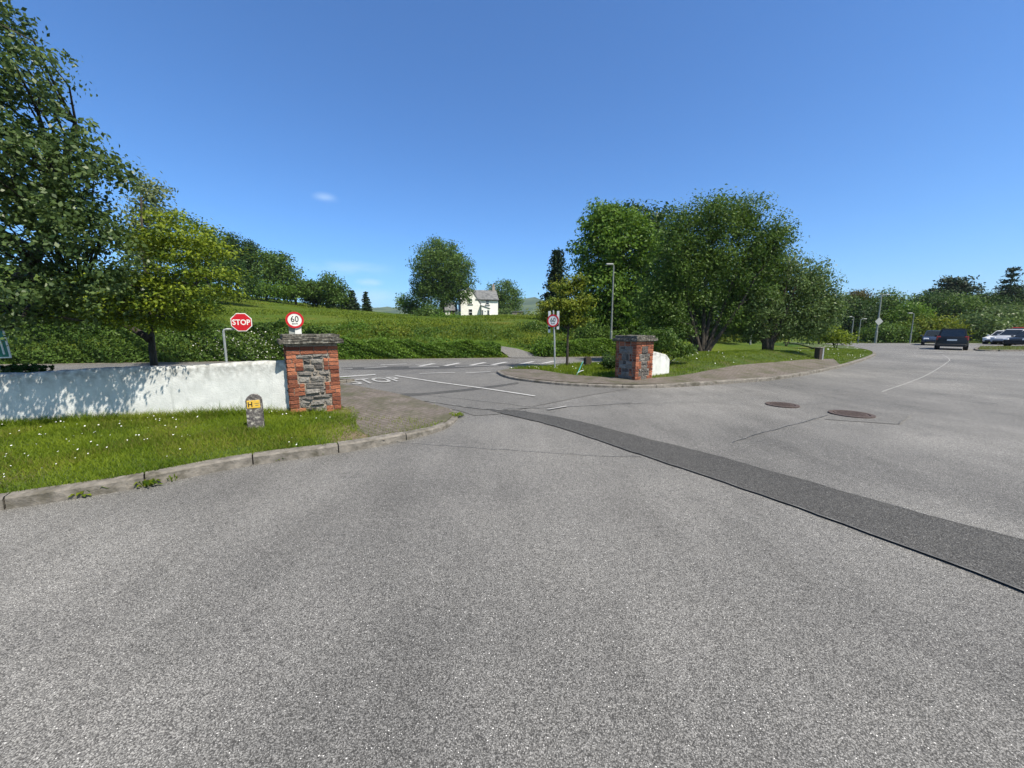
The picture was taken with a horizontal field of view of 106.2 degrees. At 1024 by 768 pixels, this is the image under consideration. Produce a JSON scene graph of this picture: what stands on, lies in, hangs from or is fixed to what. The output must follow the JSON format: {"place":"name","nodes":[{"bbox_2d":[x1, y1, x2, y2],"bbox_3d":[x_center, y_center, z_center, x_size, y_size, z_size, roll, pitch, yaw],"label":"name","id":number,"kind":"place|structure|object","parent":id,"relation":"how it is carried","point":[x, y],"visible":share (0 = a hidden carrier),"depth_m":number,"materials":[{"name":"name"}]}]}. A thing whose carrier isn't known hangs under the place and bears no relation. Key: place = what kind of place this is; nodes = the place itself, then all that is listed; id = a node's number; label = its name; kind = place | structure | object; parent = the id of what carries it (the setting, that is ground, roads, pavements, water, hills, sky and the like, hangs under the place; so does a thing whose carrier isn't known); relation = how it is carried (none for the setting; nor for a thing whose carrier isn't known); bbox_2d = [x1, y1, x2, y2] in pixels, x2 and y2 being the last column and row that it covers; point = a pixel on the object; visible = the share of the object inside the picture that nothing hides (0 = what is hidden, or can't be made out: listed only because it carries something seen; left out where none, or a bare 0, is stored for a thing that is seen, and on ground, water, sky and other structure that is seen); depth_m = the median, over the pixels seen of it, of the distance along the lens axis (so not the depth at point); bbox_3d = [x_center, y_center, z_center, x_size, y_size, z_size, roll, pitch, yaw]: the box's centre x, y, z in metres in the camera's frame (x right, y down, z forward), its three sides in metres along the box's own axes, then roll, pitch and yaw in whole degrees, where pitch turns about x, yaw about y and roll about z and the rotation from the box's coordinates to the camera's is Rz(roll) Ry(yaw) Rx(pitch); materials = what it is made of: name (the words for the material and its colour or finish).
{"place":"outdoors","nodes":[
{"label":"outdoors","id":0,"kind":"place"},
{"bbox_2d":[0,377,449,493],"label":"verge","id":1,"kind":"structure","parent":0,"point":[224,453],"depth_m":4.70,"materials":[{"name":"plant"}]},
{"bbox_2d":[0,331,11,370],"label":"direction sign","id":2,"kind":"object","parent":1,"relation":"on","point":[5,352],"visible":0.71,"depth_m":6.38,"materials":[{"name":"green metal"}]},
{"bbox_2d":[0,363,54,372],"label":"hedge","id":3,"kind":"object","parent":1,"relation":"on","point":[19,368],"visible":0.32,"depth_m":6.57,"materials":[{"name":"green plant"}]},
{"bbox_2d":[0,0,159,345],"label":"alder tree","id":4,"kind":"object","parent":1,"relation":"on","point":[54,202],"visible":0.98,"depth_m":5.16,"materials":[{"name":"green plant"}]},
{"bbox_2d":[0,196,257,365],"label":"golden tree","id":5,"kind":"object","parent":1,"relation":"on","point":[164,285],"visible":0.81,"depth_m":6.04,"materials":[{"name":"green plant"}]},
{"bbox_2d":[0,360,289,421],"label":"boundary wall","id":6,"kind":"structure","parent":1,"relation":"on","point":[133,389],"depth_m":6.33,"materials":[{"name":"white paint"}]},
{"bbox_2d":[0,406,418,487],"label":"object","id":7,"kind":"structure","parent":1,"relation":"on","point":[183,440],"depth_m":5.12,"materials":[{"name":"green plant"}]},
{"bbox_2d":[222,313,251,361],"bbox_3d":[-7.704,-0.950,10.881,0.739,2.075,0.106,-3,9,-22],"label":"stop sign","id":8,"kind":"object","parent":1,"relation":"on","point":[241,321],"visible":0.98,"depth_m":10.76,"materials":[{"name":"metal"}]},
{"bbox_2d":[245,394,264,428],"bbox_3d":[-3.829,0.466,5.737,0.205,0.640,0.132,-4,9,-26],"label":"marker post","id":9,"kind":"object","parent":1,"relation":"on","point":[254,410],"visible":0.85,"depth_m":5.68,"materials":[{"name":"concrete"}]},
{"bbox_2d":[285,312,303,333],"bbox_3d":[-5.360,-0.760,9.621,0.400,2.058,0.112,-3,9,-22],"label":"speed limit sign","id":10,"kind":"object","parent":1,"relation":"on","point":[294,321],"visible":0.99,"depth_m":9.48,"materials":[{"name":"white metal"}]},
{"bbox_2d":[277,334,343,412],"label":"gate pillar","id":11,"kind":"structure","parent":1,"relation":"on","point":[311,362],"depth_m":6.78,"materials":[{"name":"red brick"}]},
{"bbox_2d":[321,391,434,441],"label":"verge grass","id":12,"kind":"structure","parent":1,"relation":"on","point":[346,421],"depth_m":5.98,"materials":[{"name":"green plant"}]},
{"bbox_2d":[340,383,452,436],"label":"paving","id":13,"kind":"structure","parent":1,"relation":"on","point":[391,404],"depth_m":7.19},
{"bbox_2d":[4,357,608,376],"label":"road","id":14,"kind":"structure","parent":0,"point":[378,363],"depth_m":17.25,"materials":[{"name":"grey asphalt"}]},
{"bbox_2d":[341,363,522,369],"bbox_3d":[-3.094,-0.723,16.167,7.801,0.001,1.474,-2,8,-14],"label":"road patch","id":15,"kind":"object","parent":14,"relation":"on","point":[405,367],"visible":0.93,"depth_m":15.88,"materials":[{"name":"grey asphalt"}]},
{"bbox_2d":[349,361,605,368],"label":"road markings","id":16,"kind":"object","parent":14,"relation":"on","point":[477,363],"visible":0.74,"depth_m":17.65,"materials":[{"name":"paint"}]},
{"bbox_2d":[345,372,624,415],"bbox_3d":[-1.627,-0.011,11.228,8.219,0.001,5.186,8,11,43],"label":"junction surface","id":17,"kind":"object","parent":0,"point":[546,393],"visible":0.83,"depth_m":9.98,"materials":[{"name":"grey asphalt"}]},
{"bbox_2d":[340,372,535,395],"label":"road markings","id":18,"kind":"object","parent":17,"relation":"on","point":[447,383],"visible":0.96,"depth_m":11.36,"materials":[{"name":"paint"}]},
{"bbox_2d":[402,382,518,395],"bbox_3d":[-1.249,0.132,10.203,3.822,0.001,0.610,-5,10,-33],"label":"road patch","id":19,"kind":"object","parent":17,"relation":"on","point":[429,393],"visible":0.89,"depth_m":9.96,"materials":[{"name":"grey asphalt"}]},
{"bbox_2d":[0,264,989,372],"bbox_3d":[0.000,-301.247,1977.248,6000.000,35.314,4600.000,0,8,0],"label":"terrain","id":20,"kind":"structure","parent":0,"point":[718,345],"depth_m":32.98,"materials":[{"name":"green plant"}]},
{"bbox_2d":[21,263,184,336],"bbox_3d":[-23.399,-4.240,21.978,8.392,5.520,5.229,0,8,0],"label":"hedgerow tree","id":21,"kind":"object","parent":20,"relation":"on","point":[107,294],"visible":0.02,"depth_m":21.39,"materials":[{"name":"green plant"}]},
{"bbox_2d":[111,166,187,363],"bbox_3d":[-13.517,-4.211,14.760,2.326,7.528,2.526,-3,9,-22],"label":"pale sapling","id":22,"kind":"object","parent":20,"relation":"on","point":[149,197],"visible":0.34,"depth_m":14.02,"materials":[{"name":"green plant"}]},
{"bbox_2d":[102,208,224,324],"bbox_3d":[-20.816,-6.676,23.403,5.622,7.606,6.873,-7,11,-40],"label":"hedgerow tree","id":23,"kind":"object","parent":20,"relation":"on","point":[189,270],"visible":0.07,"depth_m":23.22,"materials":[{"name":"green plant"}]},
{"bbox_2d":[0,319,335,363],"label":"roadside hedge","id":24,"kind":"object","parent":20,"relation":"on","point":[260,328],"visible":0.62,"depth_m":18.22,"materials":[{"name":"green plant"}]},
{"bbox_2d":[172,248,268,303],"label":"hedgerow tree","id":25,"kind":"object","parent":20,"relation":"on","point":[252,281],"visible":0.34,"depth_m":43.71,"materials":[{"name":"green plant"}]},
{"bbox_2d":[211,229,254,278],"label":"crest tree","id":26,"kind":"object","parent":20,"relation":"on","point":[235,242],"visible":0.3,"depth_m":55.74,"materials":[{"name":"green plant"}]},
{"bbox_2d":[231,237,265,289],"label":"crest tree","id":27,"kind":"object","parent":20,"relation":"on","point":[251,245],"visible":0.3,"depth_m":57.28,"materials":[{"name":"green plant"}]},
{"bbox_2d":[236,279,304,302],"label":"crest tree","id":28,"kind":"object","parent":20,"relation":"on","point":[276,292],"visible":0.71,"depth_m":56.15,"materials":[{"name":"green plant"}]},
{"bbox_2d":[246,248,305,300],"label":"crest tree","id":29,"kind":"object","parent":20,"relation":"on","point":[274,266],"visible":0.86,"depth_m":56.95,"materials":[{"name":"green plant"}]},
{"bbox_2d":[281,277,322,304],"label":"crest tree","id":30,"kind":"object","parent":20,"relation":"on","point":[307,285],"visible":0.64,"depth_m":57.77,"materials":[{"name":"green plant"}]},
{"bbox_2d":[0,356,612,364],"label":"verge edge","id":31,"kind":"object","parent":20,"relation":"on","point":[242,361],"visible":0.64,"depth_m":18.75,"materials":[{"name":"concrete"}]},
{"bbox_2d":[0,353,615,363],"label":"verge grass","id":32,"kind":"structure","parent":20,"relation":"on","point":[431,357],"depth_m":20.13,"materials":[{"name":"green plant"}]},
{"bbox_2d":[7,319,612,358],"bbox_3d":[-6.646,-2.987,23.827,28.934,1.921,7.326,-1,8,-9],"label":"bramble scrub","id":33,"kind":"object","parent":20,"relation":"on","point":[483,332],"visible":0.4,"depth_m":25.15,"materials":[{"name":"green plant"}]},
{"bbox_2d":[297,295,350,308],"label":"crest tree","id":34,"kind":"object","parent":20,"relation":"on","point":[316,303],"visible":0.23,"depth_m":60.26,"materials":[{"name":"green plant"}]},
{"bbox_2d":[307,270,354,308],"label":"crest tree","id":35,"kind":"object","parent":20,"relation":"on","point":[332,292],"visible":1,"depth_m":57.79,"materials":[{"name":"green plant"}]},
{"bbox_2d":[317,319,371,332],"bbox_3d":[-11.508,-3.598,26.614,4.423,1.856,2.430,0,8,0],"label":"bush","id":36,"kind":"object","parent":20,"relation":"on","point":[353,325],"visible":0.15,"depth_m":26.15,"materials":[{"name":"green plant"}]},
{"bbox_2d":[345,290,360,310],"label":"conifer","id":37,"kind":"object","parent":20,"relation":"on","point":[354,304],"visible":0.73,"depth_m":60.39,"materials":[{"name":"green plant"}]},
{"bbox_2d":[182,295,541,326],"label":"meadow grass","id":38,"kind":"structure","parent":20,"relation":"on","point":[446,321],"depth_m":40.15,"materials":[{"name":"green plant"}]},
{"bbox_2d":[360,291,373,311],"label":"conifer","id":39,"kind":"object","parent":20,"relation":"on","point":[366,306],"visible":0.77,"depth_m":62.44,"materials":[{"name":"green plant"}]},
{"bbox_2d":[357,322,416,335],"bbox_3d":[-8.115,-3.258,25.584,3.836,1.765,2.211,0,8,0],"label":"bush","id":40,"kind":"object","parent":20,"relation":"on","point":[395,328],"visible":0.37,"depth_m":25.18,"materials":[{"name":"green plant"}]},
{"bbox_2d":[393,292,423,313],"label":"bush","id":41,"kind":"object","parent":20,"relation":"on","point":[406,304],"visible":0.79,"depth_m":81.76,"materials":[{"name":"green plant"}]},
{"bbox_2d":[336,336,501,359],"bbox_3d":[-5.136,-1.988,20.911,9.165,1.295,1.212,-2,8,-11],"label":"roadside hedge","id":42,"kind":"object","parent":20,"relation":"on","point":[394,350],"visible":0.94,"depth_m":20.50,"materials":[{"name":"green plant"}]},
{"bbox_2d":[408,301,443,315],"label":"bush","id":43,"kind":"object","parent":20,"relation":"on","point":[427,311],"visible":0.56,"depth_m":50.65,"materials":[{"name":"green plant"}]},
{"bbox_2d":[405,234,480,314],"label":"beech tree","id":44,"kind":"object","parent":20,"relation":"on","point":[443,286],"visible":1,"depth_m":75.77,"materials":[{"name":"green plant"}]},
{"bbox_2d":[458,284,498,315],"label":"cottage","id":45,"kind":"structure","parent":20,"relation":"on","point":[484,302],"depth_m":87.38,"materials":[{"name":"paint"}]},
{"bbox_2d":[485,279,525,312],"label":"round tree","id":46,"kind":"object","parent":20,"relation":"on","point":[509,293],"visible":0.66,"depth_m":103.86,"materials":[{"name":"green plant"}]},
{"bbox_2d":[514,320,555,333],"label":"bush","id":47,"kind":"object","parent":20,"relation":"on","point":[533,325],"visible":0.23,"depth_m":28.10,"materials":[{"name":"green plant"}]},
{"bbox_2d":[529,338,562,356],"bbox_3d":[1.922,-2.063,22.193,1.910,1.335,1.500,0,8,0],"label":"bush","id":48,"kind":"object","parent":20,"relation":"on","point":[540,348],"visible":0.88,"depth_m":21.86,"materials":[{"name":"green plant"}]},
{"bbox_2d":[538,246,571,318],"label":"dark conifer","id":49,"kind":"object","parent":20,"relation":"on","point":[557,265],"visible":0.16,"depth_m":38.39,"materials":[{"name":"green plant"}]},
{"bbox_2d":[546,337,616,356],"bbox_3d":[4.757,-2.195,22.811,5.779,1.152,1.220,-2,8,-13],"label":"roadside hedge","id":50,"kind":"object","parent":20,"relation":"on","point":[608,345],"visible":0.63,"depth_m":22.26,"materials":[{"name":"green plant"}]},
{"bbox_2d":[561,319,627,339],"bbox_3d":[5.511,-3.066,24.941,4.638,2.297,2.768,0,8,0],"label":"bush","id":51,"kind":"object","parent":20,"relation":"on","point":[584,332],"visible":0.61,"depth_m":24.50,"materials":[{"name":"green plant"}]},
{"bbox_2d":[606,263,613,338],"bbox_3d":[5.844,-4.465,23.200,0.532,5.417,0.200,0,8,0],"label":"street lamp","id":52,"kind":"object","parent":20,"relation":"on","point":[612,300],"visible":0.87,"depth_m":23.10,"materials":[{"name":"metal"}]},
{"bbox_2d":[559,196,665,336],"bbox_3d":[7.066,-7.567,27.277,7.628,10.608,5.578,0,8,0],"label":"maple tree","id":53,"kind":"object","parent":20,"relation":"on","point":[613,230],"visible":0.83,"depth_m":26.01,"materials":[{"name":"green plant"}]},
{"bbox_2d":[619,198,739,340],"bbox_3d":[12.995,-8.125,29.136,12.769,11.195,7.376,0,8,0],"label":"beech tree","id":54,"kind":"object","parent":20,"relation":"on","point":[658,219],"visible":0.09,"depth_m":28.11,"materials":[{"name":"green plant"}]},
{"bbox_2d":[819,292,894,340],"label":"wood tree","id":55,"kind":"object","parent":20,"relation":"on","point":[862,310],"visible":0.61,"depth_m":49.88,"materials":[{"name":"green plant"}]},
{"bbox_2d":[836,287,881,338],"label":"wood tree","id":56,"kind":"object","parent":20,"relation":"on","point":[862,293],"visible":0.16,"depth_m":54.07,"materials":[{"name":"green plant"}]},
{"bbox_2d":[874,294,889,342],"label":"street lamp","id":57,"kind":"object","parent":20,"relation":"on","point":[878,321],"visible":0.94,"depth_m":42.83,"materials":[{"name":"metal"}]},
{"bbox_2d":[848,319,925,342],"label":"wood tree","id":58,"kind":"object","parent":20,"relation":"on","point":[893,333],"visible":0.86,"depth_m":44.73,"materials":[{"name":"green plant"}]},
{"bbox_2d":[868,285,918,323],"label":"wood tree","id":59,"kind":"object","parent":20,"relation":"on","point":[892,299],"visible":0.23,"depth_m":52.11,"materials":[{"name":"green plant"}]},
{"bbox_2d":[873,298,938,341],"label":"wood tree","id":60,"kind":"object","parent":20,"relation":"on","point":[902,314],"visible":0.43,"depth_m":48.35,"materials":[{"name":"green plant"}]},
{"bbox_2d":[893,312,976,342],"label":"wood tree","id":61,"kind":"object","parent":20,"relation":"on","point":[929,323],"visible":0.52,"depth_m":44.90,"materials":[{"name":"green plant"}]},
{"bbox_2d":[909,289,962,321],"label":"wood tree","id":62,"kind":"object","parent":20,"relation":"on","point":[927,300],"visible":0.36,"depth_m":53.51,"materials":[{"name":"green plant"}]},
{"bbox_2d":[908,288,966,305],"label":"wood tree","id":63,"kind":"object","parent":20,"relation":"on","point":[937,293],"visible":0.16,"depth_m":57.95,"materials":[{"name":"green plant"}]},
{"bbox_2d":[922,275,988,298],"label":"pine tree","id":64,"kind":"object","parent":20,"relation":"on","point":[957,284],"visible":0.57,"depth_m":59.64,"materials":[{"name":"green plant"}]},
{"bbox_2d":[933,292,999,340],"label":"wood tree","id":65,"kind":"object","parent":20,"relation":"on","point":[966,302],"visible":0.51,"depth_m":52.24,"materials":[{"name":"green plant"}]},
{"bbox_2d":[946,308,1023,341],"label":"wood tree","id":66,"kind":"object","parent":20,"relation":"on","point":[982,325],"visible":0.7,"depth_m":45.33,"materials":[{"name":"green plant"}]},
{"bbox_2d":[968,299,1023,319],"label":"wood tree","id":67,"kind":"object","parent":20,"relation":"on","point":[1010,310],"visible":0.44,"depth_m":50.38,"materials":[{"name":"green plant"}]},
{"bbox_2d":[972,266,1023,338],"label":"cedar tree","id":68,"kind":"object","parent":20,"relation":"on","point":[1011,275],"visible":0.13,"depth_m":60.03,"materials":[{"name":"green plant"}]},
{"bbox_2d":[972,290,1023,307],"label":"wood tree","id":69,"kind":"object","parent":20,"relation":"on","point":[993,298],"visible":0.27,"depth_m":59.44,"materials":[{"name":"green plant"}]},
{"bbox_2d":[0,343,1023,767],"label":"access road","id":70,"kind":"structure","parent":0,"point":[470,601],"depth_m":2.28,"materials":[{"name":"grey asphalt"}]},
{"bbox_2d":[0,379,457,509],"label":"kerb","id":71,"kind":"structure","parent":70,"relation":"on","point":[24,498],"depth_m":4.26,"materials":[{"name":"concrete"}]},
{"bbox_2d":[391,389,910,455],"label":"road cracks","id":72,"kind":"object","parent":70,"relation":"on","point":[629,402],"visible":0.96,"depth_m":7.59,"materials":[{"name":"black asphalt"}]},
{"bbox_2d":[497,342,874,387],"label":"kerb","id":73,"kind":"structure","parent":70,"relation":"on","point":[688,384],"depth_m":11.33,"materials":[{"name":"concrete"}]},
{"bbox_2d":[492,410,1023,590],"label":"road seal","id":74,"kind":"object","parent":70,"relation":"on","point":[809,510],"visible":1,"depth_m":3.44,"materials":[{"name":"black asphalt"}]},
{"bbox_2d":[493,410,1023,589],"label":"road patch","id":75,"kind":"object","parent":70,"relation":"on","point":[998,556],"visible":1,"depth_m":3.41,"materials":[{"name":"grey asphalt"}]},
{"bbox_2d":[765,402,799,407],"bbox_3d":[5.688,0.435,8.096,0.600,0.024,0.600,-3,9,-23],"label":"manhole cover","id":76,"kind":"object","parent":70,"relation":"on","point":[783,404],"visible":1,"depth_m":8.05,"materials":[{"name":"metal"}]},
{"bbox_2d":[826,411,909,423],"bbox_3d":[6.513,0.595,7.054,1.789,0.001,0.938,-6,10,-37],"label":"road patch","id":77,"kind":"object","parent":70,"relation":"on","point":[892,418],"visible":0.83,"depth_m":6.89,"materials":[{"name":"grey asphalt"}]},
{"bbox_2d":[828,410,875,418],"bbox_3d":[6.373,0.561,7.226,0.680,0.024,0.680,-3,9,-23],"label":"manhole cover","id":78,"kind":"object","parent":77,"relation":"on","point":[850,413],"visible":1,"depth_m":7.16,"materials":[{"name":"metal"}]},
{"bbox_2d":[920,330,940,344],"bbox_3d":[41.702,-4.547,37.948,4.256,1.470,2.020,-8,11,-42],"label":"car","id":79,"kind":"object","parent":70,"relation":"on","point":[929,336],"visible":0.53,"depth_m":37.43,"materials":[{"name":"blue paint"}]},
{"bbox_2d":[934,329,971,349],"bbox_3d":[34.370,-3.496,30.026,4.058,1.650,1.980,-7,11,-40],"label":"car","id":80,"kind":"object","parent":70,"relation":"on","point":[952,337],"visible":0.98,"depth_m":28.76,"materials":[{"name":"black paint"}]},
{"bbox_2d":[990,329,1023,344],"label":"parked car","id":81,"kind":"object","parent":70,"relation":"on","point":[1006,333],"visible":0.46,"depth_m":38.67,"materials":[{"name":"silver paint"}]},
{"bbox_2d":[1003,331,1023,345],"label":"parked car","id":82,"kind":"object","parent":70,"relation":"on","point":[1016,339],"visible":0.94,"depth_m":34.56,"materials":[{"name":"silver paint"}]},
{"bbox_2d":[0,0,1023,310],"label":"sky","id":83,"kind":"structure","parent":0,"point":[340,136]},
{"bbox_2d":[501,346,545,357],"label":"driveway","id":84,"kind":"structure","parent":0,"point":[513,352],"depth_m":22.14,"materials":[{"name":"concrete"}]},
{"bbox_2d":[334,297,844,320],"bbox_3d":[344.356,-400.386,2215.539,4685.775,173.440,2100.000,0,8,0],"label":"hills","id":85,"kind":"structure","parent":0,"point":[529,304],"depth_m":1762.45,"materials":[{"name":"green plant"}]},
{"bbox_2d":[504,342,872,384],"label":"grass island","id":86,"kind":"structure","parent":0,"point":[775,360],"depth_m":14.84,"materials":[{"name":"plant"}]},
{"bbox_2d":[547,310,558,368],"bbox_3d":[1.559,-1.657,14.559,0.470,2.246,0.122,4,9,26],"label":"speed limit sign","id":87,"kind":"object","parent":86,"relation":"on","point":[553,320],"visible":0.99,"depth_m":14.45,"materials":[{"name":"metal"}]},
{"bbox_2d":[536,272,598,365],"bbox_3d":[2.159,-2.490,15.189,2.492,3.805,1.892,0,8,0],"label":"golden street tree","id":88,"kind":"object","parent":86,"relation":"on","point":[573,287],"visible":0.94,"depth_m":14.96,"materials":[{"name":"green plant"}]},
{"bbox_2d":[600,351,615,369],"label":"bush","id":89,"kind":"object","parent":86,"relation":"on","point":[609,363],"visible":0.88,"depth_m":13.08,"materials":[{"name":"green plant"}]},
{"bbox_2d":[612,335,657,379],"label":"gate pillar","id":90,"kind":"structure","parent":86,"relation":"on","point":[634,357],"depth_m":11.32,"materials":[{"name":"red brick"}]},
{"bbox_2d":[652,352,669,374],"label":"wing wall","id":91,"kind":"structure","parent":86,"relation":"on","point":[661,361],"depth_m":12.07,"materials":[{"name":"white paint"}]},
{"bbox_2d":[641,326,697,364],"bbox_3d":[5.368,-1.322,13.559,2.346,1.484,1.298,0,8,0],"label":"bush","id":92,"kind":"object","parent":86,"relation":"on","point":[666,345],"visible":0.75,"depth_m":13.37,"materials":[{"name":"green plant"}]},
{"bbox_2d":[501,359,838,383],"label":"paving","id":93,"kind":"structure","parent":86,"relation":"on","point":[756,370],"depth_m":12.48,"materials":[{"name":"grey concrete"}]},
{"bbox_2d":[510,347,872,377],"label":"mound grass","id":94,"kind":"structure","parent":86,"relation":"on","point":[600,370],"depth_m":14.96,"materials":[{"name":"green plant"}]},
{"bbox_2d":[621,183,809,351],"bbox_3d":[8.750,-4.791,17.130,7.464,7.416,3.368,0,8,0],"label":"willow tree","id":95,"kind":"object","parent":86,"relation":"on","point":[737,219],"visible":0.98,"depth_m":16.67,"materials":[{"name":"green plant"}]},
{"bbox_2d":[707,235,857,350],"bbox_3d":[12.325,-4.089,17.795,6.346,5.336,3.432,0,8,0],"label":"willow tree","id":96,"kind":"object","parent":86,"relation":"on","point":[786,314],"visible":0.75,"depth_m":17.37,"materials":[{"name":"green plant"}]},
{"bbox_2d":[814,347,824,359],"bbox_3d":[14.050,-1.385,17.591,0.455,0.592,0.260,-4,9,-28],"label":"litter bin","id":97,"kind":"object","parent":86,"relation":"on","point":[819,353],"visible":0.82,"depth_m":17.48,"materials":[{"name":"metal"}]},
{"bbox_2d":[803,323,858,347],"bbox_3d":[23.753,-3.534,28.991,4.343,2.083,2.419,0,8,0],"label":"bush","id":98,"kind":"object","parent":86,"relation":"on","point":[837,337],"visible":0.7,"depth_m":28.55,"materials":[{"name":"green plant"}]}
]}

